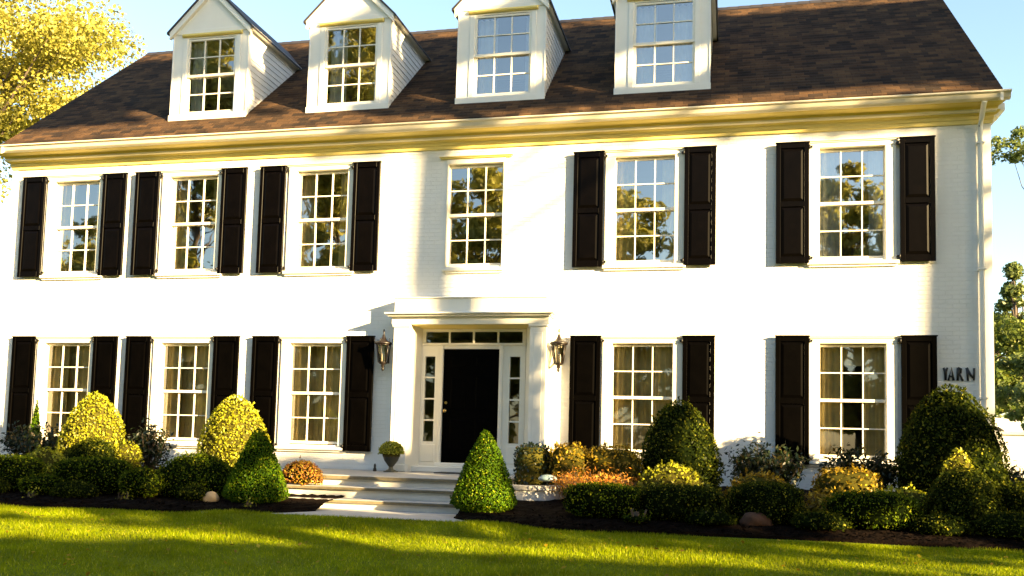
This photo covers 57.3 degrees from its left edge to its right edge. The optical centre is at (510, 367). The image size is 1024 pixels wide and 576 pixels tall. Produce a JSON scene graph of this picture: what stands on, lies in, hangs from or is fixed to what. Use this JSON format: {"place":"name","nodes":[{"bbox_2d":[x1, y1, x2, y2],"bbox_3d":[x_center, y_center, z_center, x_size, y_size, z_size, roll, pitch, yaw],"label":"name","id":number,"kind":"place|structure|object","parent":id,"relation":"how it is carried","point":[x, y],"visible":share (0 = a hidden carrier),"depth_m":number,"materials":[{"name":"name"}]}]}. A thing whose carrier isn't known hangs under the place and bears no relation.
{"place":"outdoors","nodes":[
{"label":"outdoors","id":0,"kind":"place"},
{"bbox_2d":[0,503,1023,575],"bbox_3d":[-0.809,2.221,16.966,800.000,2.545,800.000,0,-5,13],"label":"lawn ground","id":1,"kind":"structure","parent":0,"point":[62,573],"depth_m":9.77,"materials":[{"name":"green plant"}]},
{"bbox_2d":[0,0,147,202],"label":"golden tree","id":2,"kind":"object","parent":1,"relation":"on","point":[64,46],"visible":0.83,"depth_m":38.01,"materials":[{"name":"yellow plant"}]},
{"bbox_2d":[0,467,343,512],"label":"mulch bed","id":3,"kind":"object","parent":1,"relation":"on","point":[308,505],"visible":0.2,"depth_m":13.15,"materials":[{"name":"brown soil"}]},
{"bbox_2d":[0,476,13,492],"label":"boxwood","id":4,"kind":"object","parent":3,"relation":"on","point":[4,485],"visible":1,"depth_m":13.97,"materials":[{"name":"green plant"}]},
{"bbox_2d":[0,453,47,490],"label":"boxwood","id":5,"kind":"object","parent":3,"relation":"on","point":[13,468],"visible":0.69,"depth_m":14.33,"materials":[{"name":"green plant"}]},
{"bbox_2d":[0,420,61,455],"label":"leafy bush","id":6,"kind":"object","parent":3,"relation":"on","point":[30,444],"visible":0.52,"depth_m":17.27,"materials":[{"name":"green plant"}]},
{"bbox_2d":[21,482,41,497],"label":"seedling","id":7,"kind":"object","parent":3,"relation":"on","point":[31,493],"visible":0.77,"depth_m":13.51,"materials":[{"name":"green plant"}]},
{"bbox_2d":[29,400,40,438],"bbox_3d":[-9.214,1.315,18.174,0.331,1.428,0.318,0,-5,13],"label":"arborvitae","id":8,"kind":"object","parent":3,"relation":"on","point":[36,419],"visible":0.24,"depth_m":18.16,"materials":[{"name":"green plant"}]},
{"bbox_2d":[17,469,63,494],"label":"boxwood","id":9,"kind":"object","parent":3,"relation":"on","point":[43,483],"visible":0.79,"depth_m":13.71,"materials":[{"name":"green plant"}]},
{"bbox_2d":[26,445,67,475],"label":"golden shrub","id":10,"kind":"object","parent":3,"relation":"on","point":[50,457],"visible":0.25,"depth_m":15.16,"materials":[{"name":"green plant"}]},
{"bbox_2d":[50,476,99,497],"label":"boxwood","id":11,"kind":"object","parent":3,"relation":"on","point":[76,488],"visible":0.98,"depth_m":13.47,"materials":[{"name":"green plant"}]},
{"bbox_2d":[55,391,125,458],"bbox_3d":[-7.539,1.218,16.989,1.231,1.632,1.273,0,-5,13],"label":"clipped yew","id":12,"kind":"object","parent":3,"relation":"on","point":[94,416],"visible":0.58,"depth_m":16.69,"materials":[{"name":"yellow plant"}]},
{"bbox_2d":[65,433,117,459],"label":"boxwood","id":13,"kind":"object","parent":3,"relation":"on","point":[99,447],"visible":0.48,"depth_m":16.07,"materials":[{"name":"green plant"}]},
{"bbox_2d":[50,453,133,494],"bbox_3d":[-6.343,1.650,14.282,1.353,0.727,1.067,0,-5,13],"label":"boxwood","id":14,"kind":"object","parent":3,"relation":"on","point":[103,474],"visible":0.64,"depth_m":13.93,"materials":[{"name":"green plant"}]},
{"bbox_2d":[115,488,134,499],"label":"seedling","id":15,"kind":"object","parent":3,"relation":"on","point":[127,495],"visible":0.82,"depth_m":13.32,"materials":[{"name":"green plant"}]},
{"bbox_2d":[113,439,144,469],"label":"golden shrub","id":16,"kind":"object","parent":3,"relation":"on","point":[130,453],"visible":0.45,"depth_m":16.23,"materials":[{"name":"yellow plant"}]},
{"bbox_2d":[117,465,164,497],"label":"boxwood","id":17,"kind":"object","parent":3,"relation":"on","point":[145,483],"visible":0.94,"depth_m":13.56,"materials":[{"name":"green plant"}]},
{"bbox_2d":[122,416,174,469],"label":"leafy bush","id":18,"kind":"object","parent":3,"relation":"on","point":[148,447],"visible":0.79,"depth_m":16.73,"materials":[{"name":"green plant"}]},
{"bbox_2d":[176,480,208,500],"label":"boxwood","id":19,"kind":"object","parent":3,"relation":"on","point":[192,493],"visible":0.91,"depth_m":13.21,"materials":[{"name":"green plant"}]},
{"bbox_2d":[156,449,231,496],"bbox_3d":[-4.748,1.622,14.135,1.300,0.813,1.105,0,-5,13],"label":"boxwood","id":20,"kind":"object","parent":3,"relation":"on","point":[210,472],"visible":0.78,"depth_m":13.79,"materials":[{"name":"green plant"}]},
{"bbox_2d":[203,491,218,501],"bbox_3d":[-4.247,1.840,13.318,0.232,0.174,0.176,0,-5,13],"label":"garden rock","id":21,"kind":"object","parent":3,"relation":"on","point":[211,496],"visible":0.75,"depth_m":13.25,"materials":[{"name":"beige stone"}]},
{"bbox_2d":[196,394,270,471],"bbox_3d":[-4.809,1.243,16.334,1.324,1.618,1.285,0,-5,13],"label":"clipped yew","id":22,"kind":"object","parent":3,"relation":"on","point":[231,426],"visible":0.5,"depth_m":15.96,"materials":[{"name":"yellow plant"}]},
{"bbox_2d":[238,497,258,506],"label":"seedling","id":23,"kind":"object","parent":3,"relation":"on","point":[247,502],"visible":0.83,"depth_m":12.75,"materials":[{"name":"green plant"}]},
{"bbox_2d":[221,427,290,503],"bbox_3d":[-3.632,1.436,13.479,0.987,1.192,0.956,0,-5,13],"label":"clipped cone","id":24,"kind":"object","parent":3,"relation":"in","point":[256,474],"visible":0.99,"depth_m":13.21,"materials":[{"name":"green plant"}]},
{"bbox_2d":[0,490,1022,547],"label":"bark chips","id":25,"kind":"object","parent":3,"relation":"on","point":[579,519],"visible":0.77,"depth_m":11.70,"materials":[{"name":"brown wood"}]},
{"bbox_2d":[183,512,530,538],"bbox_3d":[-2.026,1.962,11.749,5.200,0.130,0.696,0,-5,13],"label":"lawn edge","id":26,"kind":"object","parent":1,"relation":"on","point":[412,523],"visible":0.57,"depth_m":11.56,"materials":[{"name":"green plant"}]},
{"bbox_2d":[221,468,516,513],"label":"front steps","id":27,"kind":"structure","parent":1,"relation":"on","point":[411,491],"depth_m":14.19,"materials":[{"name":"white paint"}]},
{"bbox_2d":[281,455,324,485],"bbox_3d":[-3.229,1.595,14.507,0.768,0.488,0.464,0,-5,13],"label":"chrysanthemum","id":28,"kind":"object","parent":27,"relation":"on","point":[302,472],"visible":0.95,"depth_m":14.37,"materials":[{"name":"orange plant"}]},
{"bbox_2d":[378,441,404,471],"bbox_3d":[-2.103,1.556,16.556,0.478,0.559,0.472,0,-5,13],"label":"urn planter","id":29,"kind":"object","parent":27,"relation":"on","point":[391,451],"visible":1,"depth_m":16.44,"materials":[{"name":"metal"}]},
{"bbox_2d":[434,472,459,473],"bbox_3d":[-0.870,1.865,16.608,0.880,0.014,0.460,0,-5,13],"label":"door mat","id":30,"kind":"object","parent":27,"relation":"on","point":[448,472],"depth_m":16.49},
{"bbox_2d":[275,508,466,521],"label":"front walk","id":31,"kind":"structure","parent":1,"relation":"on","point":[385,514],"depth_m":12.91,"materials":[{"name":"concrete"}]},
{"bbox_2d":[0,0,1011,490],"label":"brick house","id":32,"kind":"structure","parent":1,"relation":"on","point":[742,226],"depth_m":17.44,"materials":[{"name":"white paint"}]},
{"bbox_2d":[33,336,93,439],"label":"window","id":33,"kind":"structure","parent":32,"relation":"in","point":[64,363],"depth_m":19.23,"materials":[{"name":"beige paint"}]},
{"bbox_2d":[39,173,103,279],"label":"window","id":34,"kind":"structure","parent":32,"relation":"in","point":[60,227],"depth_m":19.43,"materials":[{"name":"beige paint"}]},
{"bbox_2d":[149,336,213,447],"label":"window","id":35,"kind":"structure","parent":32,"relation":"in","point":[182,365],"depth_m":18.60,"materials":[{"name":"beige paint"}]},
{"bbox_2d":[155,167,227,277],"bbox_3d":[-6.320,-2.870,18.765,1.504,2.186,0.330,0,-5,13],"label":"window","id":36,"kind":"structure","parent":32,"relation":"in","point":[175,224],"depth_m":18.82,"materials":[{"name":"beige paint"}]},
{"bbox_2d":[274,336,346,452],"bbox_3d":[-3.685,0.506,17.969,1.504,2.186,0.535,0,-5,13],"label":"window","id":37,"kind":"structure","parent":32,"relation":"in","point":[313,368],"depth_m":17.96,"materials":[{"name":"beige paint"}]},
{"bbox_2d":[282,161,358,275],"bbox_3d":[-3.623,-2.851,18.135,1.504,2.186,0.330,0,-5,13],"label":"window","id":38,"kind":"structure","parent":32,"relation":"in","point":[303,193],"depth_m":18.18,"materials":[{"name":"beige paint"}]},
{"bbox_2d":[374,329,392,370],"bbox_3d":[-2.344,-0.329,17.353,0.330,0.780,0.397,0,-5,13],"label":"wall lantern","id":39,"kind":"object","parent":32,"relation":"attached to","point":[383,341],"depth_m":17.30,"materials":[{"name":"brown metal"}]},
{"bbox_2d":[441,349,499,462],"bbox_3d":[-0.741,0.695,17.212,1.066,2.098,0.133,0,-5,13],"label":"front door","id":40,"kind":"structure","parent":32,"relation":"in","point":[471,376],"depth_m":17.24,"materials":[{"name":"black paint"}]},
{"bbox_2d":[439,153,512,273],"bbox_3d":[-0.648,-2.841,17.397,1.404,2.200,0.245,0,-5,13],"label":"window","id":41,"kind":"structure","parent":32,"relation":"in","point":[490,160],"depth_m":17.42,"materials":[{"name":"beige paint"}]},
{"bbox_2d":[549,329,567,372],"bbox_3d":[0.859,-0.306,16.605,0.330,0.780,0.397,0,-5,13],"label":"wall lantern","id":42,"kind":"object","parent":32,"relation":"attached to","point":[558,341],"depth_m":16.55,"materials":[{"name":"brown metal"}]},
{"bbox_2d":[601,336,682,457],"bbox_3d":[2.338,0.548,16.563,1.504,2.186,0.535,0,-5,13],"label":"window","id":43,"kind":"structure","parent":32,"relation":"in","point":[641,375],"depth_m":16.58,"materials":[{"name":"beige paint"}]},
{"bbox_2d":[602,146,687,270],"bbox_3d":[2.400,-2.809,16.729,1.504,2.186,0.330,0,-5,13],"label":"window","id":44,"kind":"structure","parent":32,"relation":"in","point":[620,236],"depth_m":16.76,"materials":[{"name":"beige paint"}]},
{"bbox_2d":[807,136,899,266],"bbox_3d":[5.798,-2.786,15.935,1.504,2.186,0.330,0,-5,13],"label":"window","id":45,"kind":"structure","parent":32,"relation":"in","point":[825,174],"depth_m":15.95,"materials":[{"name":"beige paint"}]},
{"bbox_2d":[809,336,900,466],"bbox_3d":[5.719,0.565,15.697,1.504,2.186,0.385,0,-5,13],"label":"window","id":46,"kind":"structure","parent":32,"relation":"in","point":[877,356],"depth_m":15.72,"materials":[{"name":"beige paint"}]},
{"bbox_2d":[943,367,974,380],"bbox_3d":[7.292,0.098,15.239,0.494,0.241,0.026,0,-5,13],"label":"word sign reading yarn","id":47,"kind":"object","parent":32,"relation":"attached to","point":[959,372],"visible":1,"depth_m":15.23,"materials":[{"name":"black metal"}]},
{"bbox_2d":[1,509,1010,575],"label":"fallen leaves","id":48,"kind":"object","parent":1,"relation":"on","point":[300,543],"visible":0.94,"depth_m":10.04,"materials":[{"name":"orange plant"}]},
{"bbox_2d":[513,485,567,500],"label":"retaining wall","id":49,"kind":"structure","parent":1,"relation":"on","point":[535,492],"depth_m":13.89,"materials":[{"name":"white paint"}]},
{"bbox_2d":[538,474,556,485],"bbox_3d":[0.553,1.732,13.991,0.290,0.290,0.290,0,-5,13],"label":"path light","id":50,"kind":"object","parent":49,"relation":"on","point":[547,478],"visible":0.94,"depth_m":13.90,"materials":[{"name":"white metal"}]},
{"bbox_2d":[454,486,1023,551],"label":"mulch bed","id":51,"kind":"object","parent":1,"relation":"on","point":[557,505],"visible":0.27,"depth_m":11.35,"materials":[{"name":"brown soil"}]},
{"bbox_2d":[449,430,517,512],"bbox_3d":[-0.352,1.441,12.812,0.942,1.230,0.966,0,-5,13],"label":"clipped cone","id":52,"kind":"object","parent":51,"relation":"in","point":[483,484],"visible":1,"depth_m":12.55,"materials":[{"name":"green plant"}]},
{"bbox_2d":[546,441,588,485],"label":"golden shrub","id":53,"kind":"object","parent":51,"relation":"on","point":[564,456],"visible":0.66,"depth_m":14.31,"materials":[{"name":"yellow plant"}]},
{"bbox_2d":[547,465,640,499],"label":"ornamental grass","id":54,"kind":"object","parent":51,"relation":"on","point":[571,480],"depth_m":13.57,"materials":[{"name":"orange plant"}]},
{"bbox_2d":[562,478,641,518],"bbox_3d":[1.219,1.753,12.354,1.109,0.622,1.175,0,-5,13],"label":"boxwood","id":55,"kind":"object","parent":51,"relation":"on","point":[603,500],"visible":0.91,"depth_m":12.00,"materials":[{"name":"green plant"}]},
{"bbox_2d":[585,440,644,487],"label":"golden shrub","id":56,"kind":"object","parent":51,"relation":"on","point":[618,460],"visible":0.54,"depth_m":14.21,"materials":[{"name":"yellow plant"}]},
{"bbox_2d":[622,508,651,523],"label":"boxwood","id":57,"kind":"object","parent":51,"relation":"on","point":[634,517],"visible":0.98,"depth_m":11.61,"materials":[{"name":"green plant"}]},
{"bbox_2d":[636,459,712,490],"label":"golden shrub","id":58,"kind":"object","parent":51,"relation":"on","point":[676,474],"visible":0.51,"depth_m":13.13,"materials":[{"name":"yellow plant"}]},
{"bbox_2d":[638,396,724,492],"bbox_3d":[2.639,1.268,14.603,1.401,1.671,1.416,0,-5,13],"label":"clipped yew","id":59,"kind":"object","parent":51,"relation":"on","point":[678,433],"visible":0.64,"depth_m":14.22,"materials":[{"name":"green plant"}]},
{"bbox_2d":[636,479,727,521],"bbox_3d":[2.208,1.758,12.122,1.245,0.626,1.090,0,-5,13],"label":"boxwood","id":60,"kind":"object","parent":51,"relation":"on","point":[678,501],"visible":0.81,"depth_m":11.79,"materials":[{"name":"green plant"}]},
{"bbox_2d":[683,503,738,525],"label":"boxwood","id":61,"kind":"object","parent":51,"relation":"on","point":[708,516],"visible":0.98,"depth_m":11.46,"materials":[{"name":"green plant"}]},
{"bbox_2d":[720,499,728,513],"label":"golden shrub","id":62,"kind":"object","parent":51,"relation":"on","point":[725,506],"visible":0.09,"depth_m":12.51,"materials":[{"name":"green plant"}]},
{"bbox_2d":[739,512,772,526],"bbox_3d":[3.050,1.879,11.621,0.371,0.218,0.323,4,-5,-25],"label":"garden rock","id":63,"kind":"object","parent":51,"relation":"on","point":[752,518],"visible":0.77,"depth_m":11.51,"materials":[{"name":"stone"}]},
{"bbox_2d":[720,467,792,499],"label":"golden shrub","id":64,"kind":"object","parent":51,"relation":"on","point":[752,477],"visible":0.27,"depth_m":12.77,"materials":[{"name":"green plant"}]},
{"bbox_2d":[724,478,807,524],"bbox_3d":[3.258,1.741,11.947,1.046,0.678,1.030,0,-5,13],"label":"boxwood","id":65,"kind":"object","parent":51,"relation":"on","point":[778,502],"visible":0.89,"depth_m":11.62,"materials":[{"name":"green plant"}]},
{"bbox_2d":[720,432,811,486],"bbox_3d":[3.944,1.561,14.506,1.372,1.130,1.346,0,-5,13],"label":"leafy bush","id":66,"kind":"object","parent":51,"relation":"on","point":[781,463],"visible":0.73,"depth_m":14.27,"materials":[{"name":"green plant"}]},
{"bbox_2d":[789,502,852,531],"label":"boxwood","id":67,"kind":"object","parent":51,"relation":"on","point":[823,519],"visible":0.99,"depth_m":11.21,"materials":[{"name":"green plant"}]},
{"bbox_2d":[804,487,838,511],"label":"leafy bush","id":68,"kind":"object","parent":51,"relation":"on","point":[814,504],"visible":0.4,"depth_m":12.38,"materials":[{"name":"green plant"}]},
{"bbox_2d":[810,463,883,500],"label":"golden shrub","id":69,"kind":"object","parent":51,"relation":"on","point":[839,479],"visible":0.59,"depth_m":13.12,"materials":[{"name":"yellow plant"}]},
{"bbox_2d":[814,442,898,489],"bbox_3d":[5.259,1.625,14.203,1.326,1.018,1.010,0,-5,13],"label":"leafy bush","id":70,"kind":"object","parent":51,"relation":"on","point":[875,464],"visible":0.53,"depth_m":14.00,"materials":[{"name":"green plant"}]},
{"bbox_2d":[820,485,923,530],"bbox_3d":[4.485,1.762,11.615,1.217,0.652,1.111,0,-5,13],"label":"boxwood","id":71,"kind":"object","parent":51,"relation":"on","point":[889,510],"visible":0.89,"depth_m":11.24,"materials":[{"name":"green plant"}]},
{"bbox_2d":[865,481,926,514],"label":"golden shrub","id":72,"kind":"object","parent":51,"relation":"on","point":[917,495],"visible":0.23,"depth_m":12.25,"materials":[{"name":"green plant"}]},
{"bbox_2d":[908,506,976,536],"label":"boxwood","id":73,"kind":"object","parent":51,"relation":"on","point":[940,524],"visible":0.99,"depth_m":10.90,"materials":[{"name":"green plant"}]},
{"bbox_2d":[888,383,1012,493],"bbox_3d":[6.420,1.175,13.755,1.688,1.915,1.556,0,-5,13],"label":"clipped yew","id":74,"kind":"object","parent":51,"relation":"on","point":[944,423],"visible":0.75,"depth_m":13.33,"materials":[{"name":"green plant"}]},
{"bbox_2d":[938,447,974,477],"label":"golden shrub","id":75,"kind":"object","parent":51,"relation":"on","point":[961,458],"visible":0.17,"depth_m":12.56,"materials":[{"name":"yellow plant"}]},
{"bbox_2d":[921,460,1006,529],"bbox_3d":[5.661,1.628,11.691,0.977,0.943,1.030,0,-5,13],"label":"clipped cone","id":76,"kind":"object","parent":51,"relation":"on","point":[971,495],"visible":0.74,"depth_m":11.42,"materials":[{"name":"green plant"}]},
{"bbox_2d":[973,508,1023,539],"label":"boxwood","id":77,"kind":"object","parent":51,"relation":"on","point":[1000,523],"visible":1,"depth_m":10.76,"materials":[{"name":"green plant"}]},
{"bbox_2d":[995,478,1023,512],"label":"boxwood","id":78,"kind":"object","parent":51,"relation":"on","point":[1012,494],"visible":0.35,"depth_m":11.39,"materials":[{"name":"green plant"}]},
{"bbox_2d":[1005,460,1023,485],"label":"leafy bush","id":79,"kind":"object","parent":51,"relation":"on","point":[1018,475],"visible":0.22,"depth_m":13.87,"materials":[{"name":"green plant"}]},
{"bbox_2d":[991,125,1023,188],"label":"tree","id":80,"kind":"object","parent":1,"relation":"on","point":[1013,156],"visible":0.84,"depth_m":55.68,"materials":[{"name":"green plant"}]},
{"bbox_2d":[993,313,1023,421],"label":"conifer tree","id":81,"kind":"object","parent":1,"relation":"on","point":[1009,339],"visible":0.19,"depth_m":41.72,"materials":[{"name":"green plant"}]},
{"bbox_2d":[993,261,1023,422],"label":"broadleaf tree","id":82,"kind":"object","parent":1,"relation":"on","point":[1011,292],"visible":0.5,"depth_m":49.91,"materials":[{"name":"green plant"}]},
{"bbox_2d":[995,352,1023,429],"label":"conifer tree","id":83,"kind":"object","parent":1,"relation":"on","point":[1015,396],"visible":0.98,"depth_m":32.53,"materials":[{"name":"green plant"}]},
{"bbox_2d":[995,431,1023,477],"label":"garden wall","id":84,"kind":"structure","parent":1,"relation":"on","point":[1015,445],"depth_m":25.78,"materials":[{"name":"white paint"}]},
{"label":"raised bed soil","id":85,"kind":"structure","parent":1,"relation":"on","visible":0},
{"bbox_2d":[513,442,550,484],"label":"golden shrub","id":86,"kind":"object","parent":85,"relation":"on","point":[531,465],"visible":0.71,"depth_m":14.48,"materials":[{"name":"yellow plant"}]},
{"bbox_2d":[0,0,1023,431],"label":"sky","id":87,"kind":"structure","parent":0,"point":[995,28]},
{"label":"driveway","id":88,"kind":"structure","parent":0,"visible":0},
{"bbox_2d":[995,418,1022,431],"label":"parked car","id":89,"kind":"object","parent":88,"relation":"on","point":[1005,425],"visible":0.03,"depth_m":34.92,"materials":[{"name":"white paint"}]}
]}

